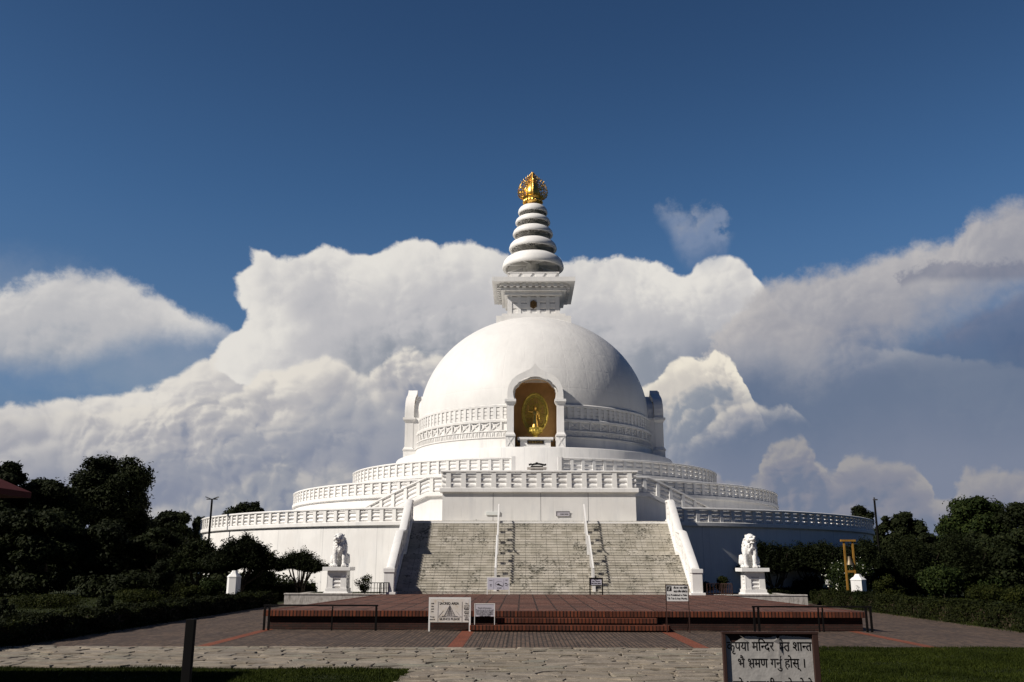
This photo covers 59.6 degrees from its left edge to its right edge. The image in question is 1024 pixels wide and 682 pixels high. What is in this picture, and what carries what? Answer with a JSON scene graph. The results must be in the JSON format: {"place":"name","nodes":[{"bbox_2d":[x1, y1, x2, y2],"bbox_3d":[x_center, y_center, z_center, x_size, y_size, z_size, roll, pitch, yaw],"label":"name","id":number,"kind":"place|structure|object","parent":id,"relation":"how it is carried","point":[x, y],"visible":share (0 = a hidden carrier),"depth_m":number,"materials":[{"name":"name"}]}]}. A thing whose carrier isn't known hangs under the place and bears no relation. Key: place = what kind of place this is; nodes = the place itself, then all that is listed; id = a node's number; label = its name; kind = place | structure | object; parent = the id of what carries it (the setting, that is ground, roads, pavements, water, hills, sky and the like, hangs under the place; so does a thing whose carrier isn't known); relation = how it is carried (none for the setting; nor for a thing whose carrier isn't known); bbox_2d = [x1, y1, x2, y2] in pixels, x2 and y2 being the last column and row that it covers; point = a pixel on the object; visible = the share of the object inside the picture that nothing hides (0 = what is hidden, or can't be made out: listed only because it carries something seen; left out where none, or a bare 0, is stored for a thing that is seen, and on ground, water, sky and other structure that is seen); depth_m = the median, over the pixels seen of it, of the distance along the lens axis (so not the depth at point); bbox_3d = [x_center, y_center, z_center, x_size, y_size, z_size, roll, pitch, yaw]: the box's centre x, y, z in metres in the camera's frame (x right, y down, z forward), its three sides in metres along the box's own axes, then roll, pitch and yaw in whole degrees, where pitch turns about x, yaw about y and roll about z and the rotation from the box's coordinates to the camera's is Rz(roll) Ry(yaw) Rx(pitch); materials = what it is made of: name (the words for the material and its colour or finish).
{"place":"outdoors","nodes":[
{"label":"outdoors","id":0,"kind":"place"},
{"bbox_2d":[0,479,31,497],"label":"pavilion","id":1,"kind":"structure","parent":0,"point":[8,490],"depth_m":15.50,"materials":[{"name":"red tile"}]},
{"bbox_2d":[55,666,64,679],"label":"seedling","id":2,"kind":"object","parent":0,"point":[60,671],"visible":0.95,"depth_m":15.73,"materials":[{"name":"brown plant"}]},
{"bbox_2d":[0,664,409,681],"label":"lawn grass","id":3,"kind":"structure","parent":0,"point":[68,674],"depth_m":16.40,"materials":[{"name":"green plant"}]},
{"bbox_2d":[354,573,371,592],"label":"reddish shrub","id":4,"kind":"object","parent":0,"point":[361,585],"visible":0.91,"depth_m":44.97,"materials":[{"name":"green plant"}]},
{"bbox_2d":[87,649,718,681],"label":"path","id":5,"kind":"structure","parent":0,"point":[459,664],"depth_m":18.20,"materials":[{"name":"grey stone"}]},
{"bbox_2d":[180,619,196,681],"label":"metal post","id":6,"kind":"object","parent":5,"relation":"on","point":[188,650],"visible":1,"depth_m":5.70,"materials":[{"name":"black metal"}]},
{"bbox_2d":[0,645,723,681],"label":"path flagstones","id":7,"kind":"object","parent":5,"relation":"on","point":[547,664],"visible":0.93,"depth_m":18.83,"materials":[{"name":"beige stone"}]},
{"bbox_2d":[721,631,820,681],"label":"torn sign","id":8,"kind":"object","parent":5,"relation":"on","point":[769,656],"visible":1,"depth_m":5.67,"materials":[{"name":"white metal"}]},
{"bbox_2d":[1,573,1022,681],"bbox_3d":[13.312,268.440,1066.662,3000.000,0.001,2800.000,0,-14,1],"label":"ground","id":9,"kind":"structure","parent":0,"point":[90,598],"depth_m":23.51,"materials":[{"name":"green plant"}]},
{"bbox_2d":[0,598,16,617],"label":"round shrub","id":10,"kind":"object","parent":9,"relation":"on","point":[5,607],"visible":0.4,"depth_m":25.03,"materials":[{"name":"green plant"}]},
{"bbox_2d":[0,460,28,511],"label":"broadleaf tree","id":11,"kind":"object","parent":9,"relation":"on","point":[11,472],"visible":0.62,"depth_m":59.50,"materials":[{"name":"green plant"}]},
{"bbox_2d":[0,506,88,596],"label":"broadleaf tree","id":12,"kind":"object","parent":9,"relation":"on","point":[28,532],"visible":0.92,"depth_m":53.93,"materials":[{"name":"green plant"}]},
{"bbox_2d":[1,591,89,609],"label":"ground plants","id":13,"kind":"object","parent":9,"relation":"on","point":[52,600],"visible":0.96,"depth_m":40.94,"materials":[{"name":"green plant"}]},
{"bbox_2d":[12,477,102,571],"bbox_3d":[-31.695,13.308,61.221,6.606,7.945,6.570,-4,-14,15],"label":"broadleaf tree","id":14,"kind":"object","parent":9,"relation":"on","point":[49,494],"visible":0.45,"depth_m":60.51,"materials":[{"name":"green plant"}]},
{"bbox_2d":[49,567,76,593],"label":"round shrub","id":15,"kind":"object","parent":9,"relation":"on","point":[62,587],"visible":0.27,"depth_m":60.00,"materials":[{"name":"green plant"}]},
{"bbox_2d":[0,559,146,577],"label":"distant woods","id":16,"kind":"object","parent":9,"relation":"on","point":[55,568],"visible":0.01,"depth_m":95.41,"materials":[{"name":"green plant"}]},
{"bbox_2d":[49,517,141,595],"bbox_3d":[-26.688,13.614,56.370,6.365,5.046,6.223,-4,-14,14],"label":"broadleaf tree","id":17,"kind":"object","parent":9,"relation":"on","point":[103,546],"visible":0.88,"depth_m":55.41,"materials":[{"name":"green plant"}]},
{"bbox_2d":[95,594,114,607],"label":"round shrub","id":18,"kind":"object","parent":9,"relation":"on","point":[102,600],"visible":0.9,"depth_m":36.55,"materials":[{"name":"green plant"}]},
{"bbox_2d":[67,452,157,527],"bbox_3d":[-29.663,13.029,65.146,6.424,10.392,6.715,8,-16,-28],"label":"broadleaf tree","id":19,"kind":"object","parent":9,"relation":"on","point":[108,483],"visible":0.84,"depth_m":64.12,"materials":[{"name":"green plant"}]},
{"bbox_2d":[86,493,158,538],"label":"broadleaf tree","id":20,"kind":"object","parent":9,"relation":"on","point":[140,525],"visible":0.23,"depth_m":65.92,"materials":[{"name":"green plant"}]},
{"bbox_2d":[0,593,266,648],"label":"garden grass","id":21,"kind":"structure","parent":9,"relation":"on","point":[61,609],"depth_m":39.53,"materials":[{"name":"green plant"}]},
{"bbox_2d":[110,586,167,602],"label":"ground plants","id":22,"kind":"object","parent":9,"relation":"on","point":[137,595],"visible":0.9,"depth_m":43.72,"materials":[{"name":"green plant"}]},
{"bbox_2d":[0,589,278,646],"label":"hedge","id":23,"kind":"object","parent":9,"relation":"on","point":[19,628],"visible":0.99,"depth_m":27.73,"materials":[{"name":"green plant"}]},
{"bbox_2d":[0,566,291,597],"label":"undergrowth","id":24,"kind":"object","parent":9,"relation":"on","point":[39,581],"visible":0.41,"depth_m":53.27,"materials":[{"name":"green plant"}]},
{"bbox_2d":[125,526,193,573],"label":"broadleaf tree","id":25,"kind":"object","parent":9,"relation":"on","point":[157,544],"visible":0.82,"depth_m":57.76,"materials":[{"name":"green plant"}]},
{"bbox_2d":[144,558,176,600],"bbox_3d":[-18.326,12.497,46.603,1.318,2.265,1.588,-8,-16,30],"label":"round shrub","id":26,"kind":"object","parent":9,"relation":"on","point":[158,578],"visible":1,"depth_m":46.46,"materials":[{"name":"green plant"}]},
{"bbox_2d":[153,509,194,550],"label":"broadleaf tree","id":27,"kind":"object","parent":9,"relation":"on","point":[166,518],"visible":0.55,"depth_m":81.92,"materials":[{"name":"green plant"}]},
{"bbox_2d":[180,584,207,598],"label":"round shrub","id":28,"kind":"object","parent":9,"relation":"on","point":[192,590],"visible":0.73,"depth_m":44.15,"materials":[{"name":"green plant"}]},
{"bbox_2d":[184,516,204,549],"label":"broadleaf tree","id":29,"kind":"object","parent":9,"relation":"on","point":[196,522],"visible":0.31,"depth_m":83.74,"materials":[{"name":"green plant"}]},
{"bbox_2d":[162,536,239,585],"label":"spreading tree","id":30,"kind":"object","parent":9,"relation":"on","point":[187,558],"visible":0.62,"depth_m":49.96,"materials":[{"name":"green plant"}]},
{"bbox_2d":[205,496,218,541],"bbox_3d":[-19.948,13.418,58.724,0.840,6.320,0.304,0,-14,1],"label":"lamp post","id":31,"kind":"object","parent":9,"relation":"on","point":[209,529],"visible":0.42,"depth_m":59.17,"materials":[{"name":"black metal"}]},
{"bbox_2d":[199,578,226,595],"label":"round shrub","id":32,"kind":"object","parent":9,"relation":"on","point":[212,587],"visible":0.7,"depth_m":47.06,"materials":[{"name":"green plant"}]},
{"bbox_2d":[226,571,241,593],"bbox_3d":[-13.563,12.037,43.534,0.699,1.670,0.623,0,-14,1],"label":"stone marker","id":33,"kind":"object","parent":9,"relation":"on","point":[233,581],"visible":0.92,"depth_m":43.37,"materials":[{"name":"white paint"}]},
{"bbox_2d":[222,501,250,518],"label":"broadleaf tree","id":34,"kind":"object","parent":9,"relation":"on","point":[241,507],"visible":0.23,"depth_m":116.55,"materials":[{"name":"green plant"}]},
{"bbox_2d":[167,581,315,599],"bbox_3d":[-15.245,14.180,50.750,8.287,1.109,1.110,0,-14,1],"label":"hedge","id":35,"kind":"object","parent":9,"relation":"on","point":[281,588],"visible":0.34,"depth_m":50.32,"materials":[{"name":"green plant"}]},
{"bbox_2d":[197,530,290,591],"bbox_3d":[-14.691,12.313,48.913,4.916,3.902,4.237,8,-16,-28],"label":"spreading tree","id":36,"kind":"object","parent":9,"relation":"on","point":[244,551],"visible":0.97,"depth_m":48.03,"materials":[{"name":"green plant"}]},
{"bbox_2d":[241,501,268,521],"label":"broadleaf tree","id":37,"kind":"object","parent":9,"relation":"on","point":[255,506],"visible":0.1,"depth_m":116.71,"materials":[{"name":"green plant"}]},
{"bbox_2d":[241,568,284,591],"bbox_3d":[-14.425,13.563,50.455,2.347,2.092,2.115,-10,-17,35],"label":"round shrub","id":38,"kind":"object","parent":9,"relation":"on","point":[269,579],"visible":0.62,"depth_m":50.16,"materials":[{"name":"green plant"}]},
{"bbox_2d":[271,545,329,592],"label":"spreading tree","id":39,"kind":"object","parent":9,"relation":"on","point":[303,562],"visible":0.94,"depth_m":48.66,"materials":[{"name":"green plant"}]},
{"bbox_2d":[284,577,317,588],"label":"round shrub","id":40,"kind":"object","parent":9,"relation":"on","point":[296,582],"visible":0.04,"depth_m":52.62,"materials":[{"name":"green plant"}]},
{"bbox_2d":[284,592,378,603],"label":"wall","id":41,"kind":"structure","parent":9,"relation":"on","point":[303,598],"depth_m":43.67,"materials":[{"name":"concrete"}]},
{"bbox_2d":[322,567,354,592],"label":"plinth","id":42,"kind":"structure","parent":41,"relation":"on","point":[338,579],"depth_m":44.50,"materials":[{"name":"white paint"}]},
{"bbox_2d":[329,533,349,566],"bbox_3d":[-8.710,10.610,45.402,1.043,1.705,1.277,3,-14,-11],"label":"lion statue","id":43,"kind":"object","parent":42,"relation":"on","point":[340,557],"visible":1,"depth_m":45.05,"materials":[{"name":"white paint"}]},
{"bbox_2d":[198,172,874,594],"bbox_3d":[1.872,1.796,76.806,54.079,38.137,60.138,0,-14,1],"label":"pagoda","id":44,"kind":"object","parent":9,"relation":"on","point":[656,520],"visible":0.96,"depth_m":57.19,"materials":[{"name":"white paint"}]},
{"bbox_2d":[486,512,497,514],"bbox_3d":[-1.125,10.213,52.988,0.828,0.205,0.060,0,-14,1],"label":"wall plate","id":45,"kind":"object","parent":44,"relation":"attached to","point":[491,513],"depth_m":52.96,"materials":[{"name":"white"}]},
{"bbox_2d":[494,504,499,590],"bbox_3d":[-0.795,10.929,47.731,0.150,4.796,6.410,0,-14,1],"label":"handrail","id":46,"kind":"object","parent":44,"relation":"on","point":[496,550],"visible":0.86,"depth_m":47.31,"materials":[{"name":"white metal"}]},
{"bbox_2d":[521,393,548,436],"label":"buddha statue","id":47,"kind":"object","parent":44,"relation":"on","point":[535,429],"visible":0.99,"depth_m":68.82,"materials":[{"name":"gold metal"}]},
{"bbox_2d":[527,462,546,469],"bbox_3d":[1.696,8.719,61.093,1.320,0.890,0.760,0,-14,1],"label":"incense burner","id":48,"kind":"object","parent":44,"relation":"on","point":[532,467],"visible":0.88,"depth_m":60.86,"materials":[{"name":"stone"}]},
{"bbox_2d":[556,511,569,515],"bbox_3d":[3.016,10.223,52.928,0.811,0.279,0.080,0,-14,1],"label":"wall plate","id":49,"kind":"object","parent":44,"relation":"attached to","point":[562,513],"depth_m":52.91,"materials":[{"name":"grey metal"}]},
{"bbox_2d":[583,504,595,591],"bbox_3d":[4.085,10.927,47.676,0.150,4.796,6.410,0,-14,1],"label":"handrail","id":50,"kind":"object","parent":44,"relation":"on","point":[589,549],"visible":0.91,"depth_m":47.22,"materials":[{"name":"white metal"}]},
{"bbox_2d":[706,593,807,604],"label":"wall","id":51,"kind":"structure","parent":9,"relation":"on","point":[802,599],"depth_m":43.43,"materials":[{"name":"concrete"}]},
{"bbox_2d":[735,568,769,593],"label":"plinth","id":52,"kind":"structure","parent":51,"relation":"on","point":[752,580],"depth_m":44.27,"materials":[{"name":"white paint"}]},
{"bbox_2d":[739,534,760,567],"bbox_3d":[11.962,10.602,45.168,1.040,1.707,1.277,-3,-14,12],"label":"lion statue","id":53,"kind":"object","parent":52,"relation":"on","point":[748,557],"visible":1,"depth_m":44.81,"materials":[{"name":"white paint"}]},
{"bbox_2d":[734,540,813,589],"bbox_3d":[15.030,13.366,52.200,4.607,3.580,3.656,0,-14,1],"label":"spreading tree","id":54,"kind":"object","parent":9,"relation":"on","point":[785,559],"visible":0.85,"depth_m":51.51,"materials":[{"name":"green plant"}]},
{"bbox_2d":[777,539,846,587],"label":"spreading tree","id":55,"kind":"object","parent":9,"relation":"on","point":[821,556],"visible":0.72,"depth_m":52.60,"materials":[{"name":"green plant"}]},
{"bbox_2d":[766,586,884,600],"bbox_3d":[18.172,14.653,51.899,7.286,0.912,1.113,0,-14,1],"label":"hedge","id":56,"kind":"object","parent":9,"relation":"on","point":[789,590],"visible":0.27,"depth_m":51.51,"materials":[{"name":"green plant"}]},
{"bbox_2d":[840,540,855,589],"bbox_3d":[17.894,12.196,47.258,0.771,3.319,0.200,0,-14,1],"label":"timber stand","id":57,"kind":"object","parent":9,"relation":"on","point":[845,563],"visible":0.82,"depth_m":47.37,"materials":[{"name":"wood"}]},
{"bbox_2d":[846,544,853,564],"bbox_3d":[17.896,11.285,47.485,0.430,1.200,0.430,0,-14,1],"label":"bell","id":58,"kind":"object","parent":57,"relation":"hanging from","point":[849,560],"visible":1,"depth_m":47.30,"materials":[{"name":"gold metal"}]},
{"bbox_2d":[821,556,878,591],"bbox_3d":[18.465,13.023,48.963,2.936,2.581,2.973,0,-14,1],"label":"flowering bush","id":59,"kind":"object","parent":9,"relation":"on","point":[838,572],"visible":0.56,"depth_m":48.75,"materials":[{"name":"green plant"}]},
{"bbox_2d":[850,574,866,590],"bbox_3d":[17.324,12.440,44.626,0.686,1.567,0.761,0,-14,1],"label":"stone marker","id":60,"kind":"object","parent":9,"relation":"on","point":[858,581],"visible":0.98,"depth_m":44.48,"materials":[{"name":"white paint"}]},
{"bbox_2d":[852,590,865,603],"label":"round shrub","id":61,"kind":"object","parent":9,"relation":"on","point":[857,593],"visible":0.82,"depth_m":41.15,"materials":[{"name":"plant"}]},
{"bbox_2d":[851,504,874,541],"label":"broadleaf tree","id":62,"kind":"object","parent":9,"relation":"on","point":[858,510],"visible":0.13,"depth_m":89.73,"materials":[{"name":"green plant"}]},
{"bbox_2d":[835,535,892,583],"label":"spreading tree","id":63,"kind":"object","parent":9,"relation":"on","point":[866,550],"visible":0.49,"depth_m":54.36,"materials":[{"name":"green plant"}]},
{"bbox_2d":[873,497,881,577],"bbox_3d":[23.903,13.392,58.229,0.360,6.343,0.304,0,-14,1],"label":"lamp post","id":64,"kind":"object","parent":9,"relation":"on","point":[877,532],"visible":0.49,"depth_m":58.54,"materials":[{"name":"black metal"}]},
{"bbox_2d":[873,515,900,550],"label":"broadleaf tree","id":65,"kind":"object","parent":9,"relation":"on","point":[884,527],"visible":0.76,"depth_m":87.11,"materials":[{"name":"green plant"}]},
{"bbox_2d":[869,574,907,594],"bbox_3d":[17.831,11.818,42.213,1.577,1.637,1.098,4,-14,-14],"label":"round shrub","id":66,"kind":"object","parent":9,"relation":"on","point":[887,581],"visible":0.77,"depth_m":42.10,"materials":[{"name":"green plant"}]},
{"bbox_2d":[888,511,929,540],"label":"broadleaf tree","id":67,"kind":"object","parent":9,"relation":"on","point":[904,522],"visible":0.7,"depth_m":87.18,"materials":[{"name":"green plant"}]},
{"bbox_2d":[872,531,950,596],"bbox_3d":[24.887,14.087,56.266,5.278,4.232,4.725,9,-16,-31],"label":"spreading tree","id":68,"kind":"object","parent":9,"relation":"on","point":[912,557],"visible":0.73,"depth_m":55.28,"materials":[{"name":"green plant"}]},
{"bbox_2d":[809,587,1023,632],"bbox_3d":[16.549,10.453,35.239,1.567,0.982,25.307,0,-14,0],"label":"hedge","id":69,"kind":"object","parent":9,"relation":"on","point":[1008,615],"visible":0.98,"depth_m":33.67,"materials":[{"name":"green plant"}]},
{"bbox_2d":[907,531,937,550],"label":"broadleaf tree","id":70,"kind":"object","parent":9,"relation":"on","point":[927,538],"visible":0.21,"depth_m":77.46,"materials":[{"name":"green plant"}]},
{"bbox_2d":[915,561,964,598],"bbox_3d":[21.077,11.919,44.069,2.316,2.355,2.651,-8,-16,30],"label":"round shrub","id":71,"kind":"object","parent":9,"relation":"on","point":[947,581],"visible":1,"depth_m":43.71,"materials":[{"name":"green plant"}]},
{"bbox_2d":[864,568,1023,596],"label":"undergrowth","id":72,"kind":"object","parent":9,"relation":"on","point":[920,591],"visible":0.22,"depth_m":55.82,"materials":[{"name":"green plant"}]},
{"bbox_2d":[928,528,1003,597],"bbox_3d":[28.366,14.186,57.187,5.921,4.524,5.145,6,-15,-22],"label":"spreading tree","id":73,"kind":"object","parent":9,"relation":"on","point":[956,547],"visible":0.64,"depth_m":56.10,"materials":[{"name":"green plant"}]},
{"bbox_2d":[932,495,1012,556],"bbox_3d":[33.303,14.597,64.045,5.620,7.129,5.897,-7,-16,28],"label":"broadleaf tree","id":74,"kind":"object","parent":9,"relation":"on","point":[974,514],"visible":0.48,"depth_m":63.23,"materials":[{"name":"green plant"}]},
{"bbox_2d":[958,570,1007,597],"bbox_3d":[29.256,15.027,55.750,3.303,2.164,3.177,0,-14,1],"label":"round shrub","id":75,"kind":"object","parent":9,"relation":"on","point":[978,582],"visible":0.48,"depth_m":55.25,"materials":[{"name":"green plant"}]},
{"bbox_2d":[965,583,1002,602],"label":"round shrub","id":76,"kind":"object","parent":9,"relation":"on","point":[990,593],"visible":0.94,"depth_m":47.36,"materials":[{"name":"green plant"}]},
{"bbox_2d":[962,526,1023,584],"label":"broadleaf tree","id":77,"kind":"object","parent":9,"relation":"on","point":[1008,550],"visible":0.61,"depth_m":57.02,"materials":[{"name":"green plant"}]},
{"bbox_2d":[986,501,1023,537],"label":"broadleaf tree","id":78,"kind":"object","parent":9,"relation":"on","point":[1012,514],"visible":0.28,"depth_m":61.61,"materials":[{"name":"green plant"}]},
{"bbox_2d":[1000,584,1023,603],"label":"round shrub","id":79,"kind":"object","parent":9,"relation":"on","point":[1016,594],"visible":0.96,"depth_m":39.94,"materials":[{"name":"green plant"}]},
{"bbox_2d":[0,0,1023,538],"label":"sky","id":80,"kind":"structure","parent":0,"point":[237,237],"materials":[{"name":"blue"}]},
{"bbox_2d":[22,603,1023,649],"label":"plaza","id":81,"kind":"structure","parent":0,"point":[213,628],"depth_m":25.25,"materials":[{"name":"brown brick"}]},
{"bbox_2d":[262,604,377,630],"bbox_3d":[-5.934,8.557,27.669,3.560,0.772,0.060,0,-14,1],"label":"guard rail","id":82,"kind":"object","parent":81,"relation":"on","point":[269,613],"visible":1,"depth_m":27.71,"materials":[{"name":"metal"}]},
{"bbox_2d":[428,597,470,630],"bbox_3d":[-1.915,8.406,27.502,1.294,1.005,0.108,0,-14,1],"label":"notice board","id":83,"kind":"object","parent":81,"relation":"on","point":[449,609],"visible":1,"depth_m":27.48,"materials":[{"name":"white paint"}]},
{"bbox_2d":[163,628,933,648],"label":"orange brick bands","id":84,"kind":"object","parent":81,"relation":"on","point":[461,638],"visible":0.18,"depth_m":24.50,"materials":[{"name":"orange brick"}]},
{"bbox_2d":[263,594,864,631],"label":"brick platform","id":85,"kind":"structure","parent":81,"relation":"on","point":[570,613],"depth_m":28.04,"materials":[{"name":"brown brick"}]},
{"bbox_2d":[364,582,389,593],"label":"folding gate","id":86,"kind":"structure","parent":85,"relation":"on","point":[380,589],"depth_m":43.03,"materials":[{"name":"grey metal"}]},
{"bbox_2d":[474,603,494,624],"bbox_3d":[-0.843,8.400,27.516,0.634,0.628,0.030,0,-14,1],"label":"notice","id":87,"kind":"object","parent":85,"relation":"on","point":[484,609],"visible":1,"depth_m":27.53,"materials":[{"name":"white paint"}]},
{"bbox_2d":[487,577,509,593],"bbox_3d":[-0.671,11.884,43.420,1.105,0.814,0.090,0,-14,1],"label":"shoe sign","id":88,"kind":"object","parent":85,"relation":"on","point":[498,583],"visible":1,"depth_m":43.41,"materials":[{"name":"white metal"}]},
{"bbox_2d":[589,578,602,594],"bbox_3d":[4.083,11.889,43.369,0.661,0.804,0.050,0,-14,1],"label":"no shoes sign","id":89,"kind":"object","parent":85,"relation":"on","point":[595,581],"visible":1,"depth_m":43.39,"materials":[{"name":"white metal"}]},
{"bbox_2d":[706,583,732,594],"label":"folding gate","id":90,"kind":"structure","parent":85,"relation":"on","point":[722,591],"depth_m":42.91,"materials":[{"name":"black metal"}]},
{"bbox_2d":[665,585,689,632],"bbox_3d":[5.050,8.206,27.439,0.710,1.422,0.473,0,-14,1],"label":"filming sign","id":91,"kind":"object","parent":81,"relation":"on","point":[676,592],"visible":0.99,"depth_m":27.33,"materials":[{"name":"metal"}]},
{"bbox_2d":[752,606,873,631],"bbox_3d":[9.245,8.552,27.496,3.680,0.772,0.060,0,-14,1],"label":"guard rail","id":92,"kind":"object","parent":81,"relation":"on","point":[822,607],"visible":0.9,"depth_m":27.53,"materials":[{"name":"metal"}]},
{"bbox_2d":[703,581,714,592],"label":"round shrub","id":93,"kind":"object","parent":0,"point":[705,586],"visible":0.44,"depth_m":47.26,"materials":[{"name":"green plant"}]},
{"bbox_2d":[713,576,728,590],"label":"round shrub","id":94,"kind":"object","parent":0,"point":[722,579],"visible":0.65,"depth_m":45.10,"materials":[{"name":"green plant"}]},
{"bbox_2d":[819,645,1023,681],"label":"lawn grass","id":95,"kind":"structure","parent":0,"point":[863,656],"depth_m":18.37,"materials":[{"name":"green plant"}]}
]}

